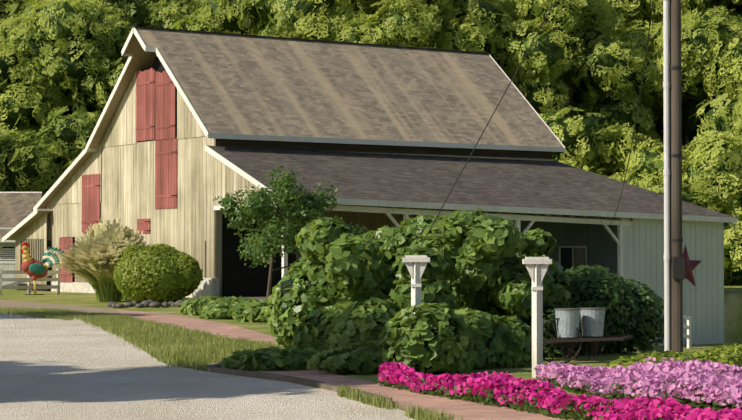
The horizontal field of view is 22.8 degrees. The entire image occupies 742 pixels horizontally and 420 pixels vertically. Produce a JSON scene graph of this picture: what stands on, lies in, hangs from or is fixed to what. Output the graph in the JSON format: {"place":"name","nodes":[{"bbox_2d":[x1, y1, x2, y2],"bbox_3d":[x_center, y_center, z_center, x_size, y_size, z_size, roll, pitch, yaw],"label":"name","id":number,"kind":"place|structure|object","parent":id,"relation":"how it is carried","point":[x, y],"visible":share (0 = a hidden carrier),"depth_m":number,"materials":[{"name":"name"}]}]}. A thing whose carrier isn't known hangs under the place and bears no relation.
{"place":"outdoors","nodes":[
{"label":"outdoors","id":0,"kind":"place"},
{"bbox_2d":[51,218,152,301],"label":"ornamental grass","id":1,"kind":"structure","parent":0,"point":[94,263],"depth_m":64.41,"materials":[{"name":"beige plant"}]},
{"bbox_2d":[121,229,150,299],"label":"ornamental grass","id":2,"kind":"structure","parent":0,"point":[136,234],"depth_m":68.12,"materials":[{"name":"beige plant"}]},
{"bbox_2d":[0,284,741,419],"bbox_3d":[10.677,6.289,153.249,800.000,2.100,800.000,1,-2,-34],"label":"ground","id":3,"kind":"structure","parent":0,"point":[733,314],"depth_m":57.71,"materials":[{"name":"green plant"}]},
{"bbox_2d":[0,192,42,285],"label":"shed","id":4,"kind":"structure","parent":3,"relation":"on","point":[16,208],"depth_m":90.17,"materials":[{"name":"grey"}]},
{"bbox_2d":[20,242,66,294],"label":"rooster statue","id":5,"kind":"object","parent":3,"relation":"on","point":[33,268],"visible":0.96,"depth_m":75.85,"materials":[{"name":"multicoloured metal"}]},
{"bbox_2d":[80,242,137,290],"bbox_3d":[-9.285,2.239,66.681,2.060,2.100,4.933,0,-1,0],"label":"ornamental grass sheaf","id":6,"kind":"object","parent":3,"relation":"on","point":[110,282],"visible":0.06,"depth_m":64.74,"materials":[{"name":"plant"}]},
{"bbox_2d":[0,306,280,371],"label":"lawn grass","id":7,"kind":"structure","parent":3,"relation":"on","point":[147,334],"depth_m":36.45,"materials":[{"name":"green plant"}]},
{"bbox_2d":[107,300,182,307],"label":"bed edge rocks","id":8,"kind":"object","parent":3,"relation":"on","point":[146,303],"visible":0.75,"depth_m":58.70,"materials":[{"name":"stone"}]},
{"bbox_2d":[113,244,203,302],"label":"round bush","id":9,"kind":"object","parent":3,"relation":"on","point":[132,283],"depth_m":62.70,"materials":[{"name":"green plant"}]},
{"bbox_2d":[0,300,573,419],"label":"paths and drive","id":10,"kind":"object","parent":3,"relation":"on","point":[58,369],"visible":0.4,"depth_m":24.14,"materials":[{"name":"concrete"}]},
{"bbox_2d":[206,362,391,402],"bbox_3d":[-1.480,2.340,26.068,1.277,0.070,9.570,0,-1,-13],"label":"timber edging","id":11,"kind":"object","parent":10,"relation":"on","point":[216,368],"visible":0.48,"depth_m":25.47,"materials":[{"name":"wood"}]},
{"bbox_2d":[213,165,368,299],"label":"tree","id":12,"kind":"object","parent":3,"relation":"on","point":[262,200],"depth_m":61.01,"materials":[{"name":"green plant"}]},
{"bbox_2d":[0,269,691,347],"bbox_3d":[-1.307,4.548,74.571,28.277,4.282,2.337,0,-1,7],"label":"white fences","id":13,"kind":"object","parent":3,"relation":"on","point":[29,287],"visible":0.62,"depth_m":76.27,"materials":[{"name":"paint"}]},
{"bbox_2d":[2,26,736,345],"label":"barn","id":14,"kind":"structure","parent":3,"relation":"on","point":[191,125],"depth_m":75.17,"materials":[{"name":"beige wood"}]},
{"bbox_2d":[205,241,205,277],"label":"porch clutter","id":15,"kind":"object","parent":14,"relation":"on","point":[205,259],"visible":0.08,"depth_m":70.58,"materials":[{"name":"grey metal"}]},
{"bbox_2d":[0,0,741,285],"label":"forest","id":16,"kind":"object","parent":3,"relation":"on","point":[563,70],"depth_m":103.08,"materials":[{"name":"green plant"}]},
{"bbox_2d":[179,208,576,374],"bbox_3d":[-0.637,1.509,39.742,6.354,2.728,26.977,0,-1,-7],"label":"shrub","id":17,"kind":"object","parent":3,"relation":"on","point":[471,254],"depth_m":29.38,"materials":[{"name":"green plant"}]},
{"bbox_2d":[337,383,513,419],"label":"edge weeds","id":18,"kind":"object","parent":3,"relation":"on","point":[353,394],"visible":0.94,"depth_m":20.97,"materials":[{"name":"green plant"}]},
{"bbox_2d":[403,255,551,377],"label":"white posts","id":19,"kind":"object","parent":3,"relation":"on","point":[536,267],"visible":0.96,"depth_m":26.09,"materials":[{"name":"white wood"}]},
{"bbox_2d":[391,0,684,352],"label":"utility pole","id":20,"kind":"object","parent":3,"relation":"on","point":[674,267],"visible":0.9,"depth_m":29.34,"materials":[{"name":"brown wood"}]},
{"bbox_2d":[378,365,737,419],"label":"magenta petunia foliage","id":21,"kind":"object","parent":3,"relation":"on","point":[529,407],"visible":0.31,"depth_m":20.82,"materials":[{"name":"plant"}]},
{"bbox_2d":[378,361,741,419],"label":"magenta petunia blossoms","id":22,"kind":"object","parent":3,"relation":"on","point":[392,372],"visible":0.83,"depth_m":20.13,"materials":[{"name":"pink plant"}]},
{"bbox_2d":[543,307,632,363],"bbox_3d":[2.970,2.022,29.641,2.647,0.885,0.891,0,-1,-4],"label":"cart","id":23,"kind":"object","parent":3,"relation":"on","point":[568,325],"visible":0.94,"depth_m":29.36,"materials":[{"name":"metal"}]},
{"bbox_2d":[526,264,663,356],"bbox_3d":[3.812,1.739,32.163,3.419,1.577,2.067,1,-2,-34],"label":"shrub","id":24,"kind":"object","parent":3,"relation":"on","point":[618,291],"depth_m":31.95,"materials":[{"name":"green plant"}]},
{"bbox_2d":[534,358,741,410],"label":"flower bed foliage","id":25,"kind":"object","parent":3,"relation":"on","point":[695,404],"visible":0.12,"depth_m":21.85,"materials":[{"name":"green plant"}]},
{"bbox_2d":[535,357,741,407],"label":"light pink flowers","id":26,"kind":"object","parent":3,"relation":"on","point":[649,376],"visible":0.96,"depth_m":22.65,"materials":[{"name":"pink plant"}]},
{"bbox_2d":[606,343,741,367],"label":"low green plants","id":27,"kind":"object","parent":3,"relation":"on","point":[731,355],"visible":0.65,"depth_m":27.01,"materials":[{"name":"green plant"}]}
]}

